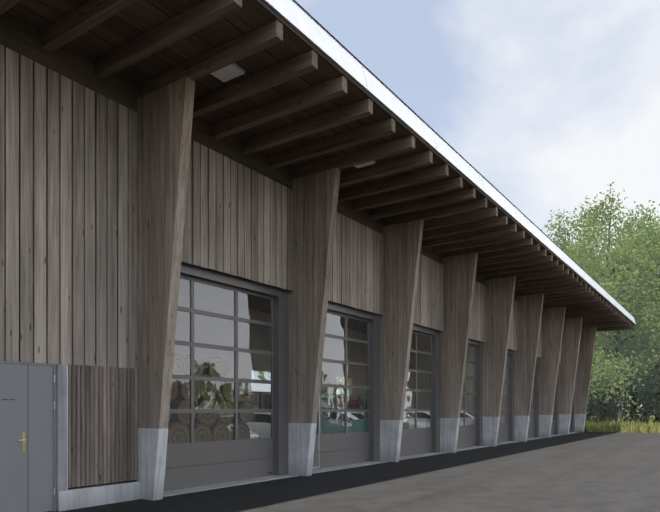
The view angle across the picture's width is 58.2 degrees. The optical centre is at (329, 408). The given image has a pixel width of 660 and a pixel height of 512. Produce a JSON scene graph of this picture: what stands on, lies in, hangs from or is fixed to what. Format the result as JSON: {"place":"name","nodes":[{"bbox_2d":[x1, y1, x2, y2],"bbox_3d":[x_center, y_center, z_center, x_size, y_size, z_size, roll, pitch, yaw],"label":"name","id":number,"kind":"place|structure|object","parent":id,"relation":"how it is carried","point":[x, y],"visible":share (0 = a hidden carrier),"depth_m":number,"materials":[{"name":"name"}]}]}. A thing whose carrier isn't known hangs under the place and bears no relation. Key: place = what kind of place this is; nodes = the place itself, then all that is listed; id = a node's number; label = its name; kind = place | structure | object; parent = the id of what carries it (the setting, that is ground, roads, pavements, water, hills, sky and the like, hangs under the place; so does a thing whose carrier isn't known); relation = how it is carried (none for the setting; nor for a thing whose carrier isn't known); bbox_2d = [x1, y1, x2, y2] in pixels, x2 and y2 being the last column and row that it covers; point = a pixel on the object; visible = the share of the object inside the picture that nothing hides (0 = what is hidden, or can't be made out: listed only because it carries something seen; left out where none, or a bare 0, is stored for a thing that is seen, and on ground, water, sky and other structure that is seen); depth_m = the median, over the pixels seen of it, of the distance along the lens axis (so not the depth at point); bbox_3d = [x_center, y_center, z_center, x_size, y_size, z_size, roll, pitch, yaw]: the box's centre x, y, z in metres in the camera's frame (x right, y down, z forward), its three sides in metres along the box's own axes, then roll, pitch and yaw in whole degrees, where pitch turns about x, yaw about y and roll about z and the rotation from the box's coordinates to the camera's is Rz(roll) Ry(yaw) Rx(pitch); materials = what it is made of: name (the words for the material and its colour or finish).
{"place":"outdoors","nodes":[
{"label":"outdoors","id":0,"kind":"place"},
{"bbox_2d":[250,431,260,438],"bbox_3d":[-4.149,0.806,18.375,4.138,1.439,2.091,0,0,34],"label":"car","id":1,"kind":"object","parent":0,"point":[254,435],"depth_m":17.70,"materials":[{"name":"white paint"}]},
{"bbox_2d":[316,393,347,451],"bbox_3d":[-0.537,0.493,17.779,1.950,2.120,1.260,0,0,34],"label":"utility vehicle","id":2,"kind":"object","parent":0,"point":[330,422],"depth_m":17.29,"materials":[{"name":"painted metal"},{"name":"glass"},{"name":"rubber"}]},
{"bbox_2d":[341,412,363,424],"bbox_3d":[0.901,0.806,25.462,4.138,1.439,2.091,0,0,34],"label":"car","id":3,"kind":"object","parent":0,"point":[354,415],"depth_m":24.88,"materials":[{"name":"white paint"}]},
{"bbox_2d":[48,432,659,511],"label":"asphalt forecourt","id":4,"kind":"structure","parent":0,"point":[598,472],"depth_m":12.00,"materials":[{"name":"grey asphalt"}]},
{"bbox_2d":[137,414,585,500],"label":"column bases","id":5,"kind":"object","parent":4,"relation":"on","point":[152,447],"visible":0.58,"depth_m":13.84,"materials":[{"name":"grey concrete"}]},
{"bbox_2d":[137,76,596,428],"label":"wooden columns","id":6,"kind":"structure","parent":5,"relation":"on","point":[164,120],"depth_m":13.74,"materials":[{"name":"brown wood"}]},
{"bbox_2d":[0,0,634,331],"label":"roof rafters","id":7,"kind":"object","parent":6,"relation":"on","point":[500,246],"visible":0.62,"depth_m":12.45,"materials":[{"name":"brown wood"}]},
{"bbox_2d":[163,262,578,496],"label":"garage doors","id":8,"kind":"structure","parent":4,"relation":"on","point":[234,462],"depth_m":13.79,"materials":[{"name":"metal"}]},
{"bbox_2d":[167,278,553,443],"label":"door glass panes","id":9,"kind":"object","parent":8,"relation":"attached to","point":[504,415],"visible":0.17,"depth_m":13.61,"materials":[{"name":"clear glass"}]},
{"bbox_2d":[252,0,659,408],"label":"sky","id":10,"kind":"structure","parent":0,"point":[555,103],"materials":[{"name":"blue"}]},
{"bbox_2d":[590,410,654,432],"bbox_3d":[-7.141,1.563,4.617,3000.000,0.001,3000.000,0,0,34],"label":"ground","id":11,"kind":"structure","parent":0,"point":[629,418],"depth_m":95.08,"materials":[{"name":"green plant"}]},
{"bbox_2d":[252,370,269,379],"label":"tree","id":12,"kind":"object","parent":11,"relation":"on","point":[262,378],"depth_m":57.09,"materials":[{"name":"green plant"}]},
{"bbox_2d":[270,376,348,393],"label":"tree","id":13,"kind":"object","parent":11,"relation":"on","point":[342,382],"depth_m":61.19,"materials":[{"name":"green plant"}]},
{"bbox_2d":[541,208,618,363],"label":"birch","id":14,"kind":"object","parent":11,"relation":"on","point":[562,246],"visible":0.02,"depth_m":58.55,"materials":[{"name":"green plant"}]},
{"bbox_2d":[586,386,601,420],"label":"shrub","id":15,"kind":"object","parent":11,"relation":"on","point":[593,401],"visible":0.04,"depth_m":53.71,"materials":[{"name":"green plant"}]},
{"bbox_2d":[564,234,625,417],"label":"birch","id":16,"kind":"object","parent":11,"relation":"on","point":[583,260],"depth_m":68.68,"materials":[{"name":"green plant"}]},
{"bbox_2d":[586,376,632,421],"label":"bush","id":17,"kind":"object","parent":11,"relation":"on","point":[608,408],"visible":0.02,"depth_m":62.63,"materials":[{"name":"green plant"}]},
{"bbox_2d":[564,182,659,420],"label":"birch","id":18,"kind":"object","parent":11,"relation":"on","point":[588,223],"visible":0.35,"depth_m":55.46,"materials":[{"name":"green plant"}]},
{"bbox_2d":[590,381,635,422],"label":"shrub","id":19,"kind":"object","parent":11,"relation":"on","point":[607,410],"visible":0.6,"depth_m":55.04,"materials":[{"name":"green plant"}]},
{"bbox_2d":[585,346,644,421],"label":"bush","id":20,"kind":"object","parent":11,"relation":"on","point":[613,396],"visible":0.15,"depth_m":56.99,"materials":[{"name":"green plant"}]},
{"bbox_2d":[575,225,659,423],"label":"birch","id":21,"kind":"object","parent":11,"relation":"on","point":[623,285],"visible":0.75,"depth_m":50.73,"materials":[{"name":"green plant"}]},
{"bbox_2d":[584,416,659,432],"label":"meadow grass tufts","id":22,"kind":"object","parent":11,"relation":"on","point":[643,426],"visible":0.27,"depth_m":40.41,"materials":[{"name":"green plant"}]},
{"bbox_2d":[589,208,658,421],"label":"birch","id":23,"kind":"object","parent":11,"relation":"on","point":[634,408],"depth_m":62.91,"materials":[{"name":"green plant"}]},
{"bbox_2d":[596,228,658,421],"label":"birch","id":24,"kind":"object","parent":11,"relation":"on","point":[645,414],"depth_m":70.72,"materials":[{"name":"green plant"}]},
{"bbox_2d":[597,225,659,404],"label":"birch","id":25,"kind":"object","parent":11,"relation":"on","point":[643,387],"visible":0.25,"depth_m":56.20,"materials":[{"name":"green plant"}]},
{"bbox_2d":[607,384,655,420],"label":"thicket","id":26,"kind":"object","parent":11,"relation":"on","point":[638,403],"visible":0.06,"depth_m":72.98,"materials":[{"name":"green plant"}]},
{"bbox_2d":[611,210,659,421],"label":"birch","id":27,"kind":"object","parent":11,"relation":"on","point":[651,236],"visible":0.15,"depth_m":58.70,"materials":[{"name":"green plant"}]},
{"bbox_2d":[623,360,659,419],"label":"bush","id":28,"kind":"object","parent":11,"relation":"on","point":[639,401],"visible":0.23,"depth_m":60.46,"materials":[{"name":"green plant"}]},
{"bbox_2d":[629,382,659,422],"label":"shrub","id":29,"kind":"object","parent":11,"relation":"on","point":[656,409],"visible":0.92,"depth_m":54.67,"materials":[{"name":"green plant"}]},
{"bbox_2d":[643,329,659,364],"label":"tree","id":30,"kind":"object","parent":11,"relation":"on","point":[653,350],"visible":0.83,"depth_m":51.08,"materials":[{"name":"green plant"}]},
{"bbox_2d":[646,368,659,406],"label":"bush","id":31,"kind":"object","parent":11,"relation":"on","point":[656,388],"visible":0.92,"depth_m":53.43,"materials":[{"name":"green plant"}]},
{"label":"interior floor","id":32,"kind":"structure","parent":0,"visible":0},
{"bbox_2d":[166,353,254,468],"bbox_3d":[-3.191,0.198,13.267,1.424,2.727,4.439,0,0,34],"label":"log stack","id":33,"kind":"object","parent":32,"relation":"on","point":[175,404],"depth_m":12.84,"materials":[{"name":"wood"}]},
{"bbox_2d":[247,413,270,437],"bbox_3d":[-1.872,0.806,22.087,4.138,1.439,2.091,0,0,34],"label":"car","id":34,"kind":"object","parent":32,"relation":"on","point":[260,426],"depth_m":21.50,"materials":[{"name":"white paint"}]},
{"bbox_2d":[4,48,513,414],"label":"wall","id":35,"kind":"structure","parent":32,"relation":"on","point":[249,365],"depth_m":32.26,"materials":[{"name":"grey"}]},
{"bbox_2d":[0,360,139,511],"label":"door and plinth","id":36,"kind":"structure","parent":35,"relation":"attached to","point":[33,437],"depth_m":8.77,"materials":[{"name":"grey paint"}]},
{"bbox_2d":[67,364,137,487],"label":"half round timber slats","id":37,"kind":"object","parent":36,"relation":"attached to","point":[103,425],"visible":0.88,"depth_m":9.64,"materials":[{"name":"brown wood"}]},
{"bbox_2d":[0,44,560,368],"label":"cladding boards","id":38,"kind":"object","parent":35,"relation":"attached to","point":[223,227],"visible":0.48,"depth_m":9.63,"materials":[{"name":"brown wood"}]},
{"bbox_2d":[0,0,635,335],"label":"roof","id":39,"kind":"structure","parent":35,"relation":"on","point":[24,24],"depth_m":10.16,"materials":[{"name":"brown wood"}]},
{"bbox_2d":[210,63,450,217],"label":"soffit luminaires","id":40,"kind":"object","parent":39,"relation":"attached to","point":[229,72],"visible":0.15,"depth_m":9.81,"materials":[{"name":"white"}]},
{"bbox_2d":[238,393,363,408],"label":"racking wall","id":41,"kind":"structure","parent":32,"relation":"on","point":[341,400],"depth_m":34.20,"materials":[{"name":"grey metal"}]},
{"bbox_2d":[348,396,408,432],"bbox_3d":[1.781,0.493,21.463,1.950,2.120,1.260,0,0,34],"label":"utility vehicle","id":42,"kind":"object","parent":32,"relation":"on","point":[360,424],"depth_m":21.29,"materials":[{"name":"teal metal"}]},
{"bbox_2d":[360,412,429,428],"bbox_3d":[3.178,0.806,29.174,4.138,1.439,2.091,0,0,34],"label":"car","id":43,"kind":"object","parent":32,"relation":"on","point":[418,423],"depth_m":27.89,"materials":[{"name":"white paint"}]},
{"bbox_2d":[404,411,467,425],"bbox_3d":[5.455,0.806,32.886,4.138,1.439,2.091,0,0,34],"label":"car","id":44,"kind":"object","parent":32,"relation":"on","point":[420,417],"depth_m":32.28,"materials":[{"name":"white paint"}]},
{"bbox_2d":[460,411,474,424],"bbox_3d":[8.228,0.806,36.261,4.138,1.439,2.091,0,0,34],"label":"car","id":45,"kind":"object","parent":32,"relation":"on","point":[468,417],"depth_m":35.33,"materials":[{"name":"white paint"}]}
]}

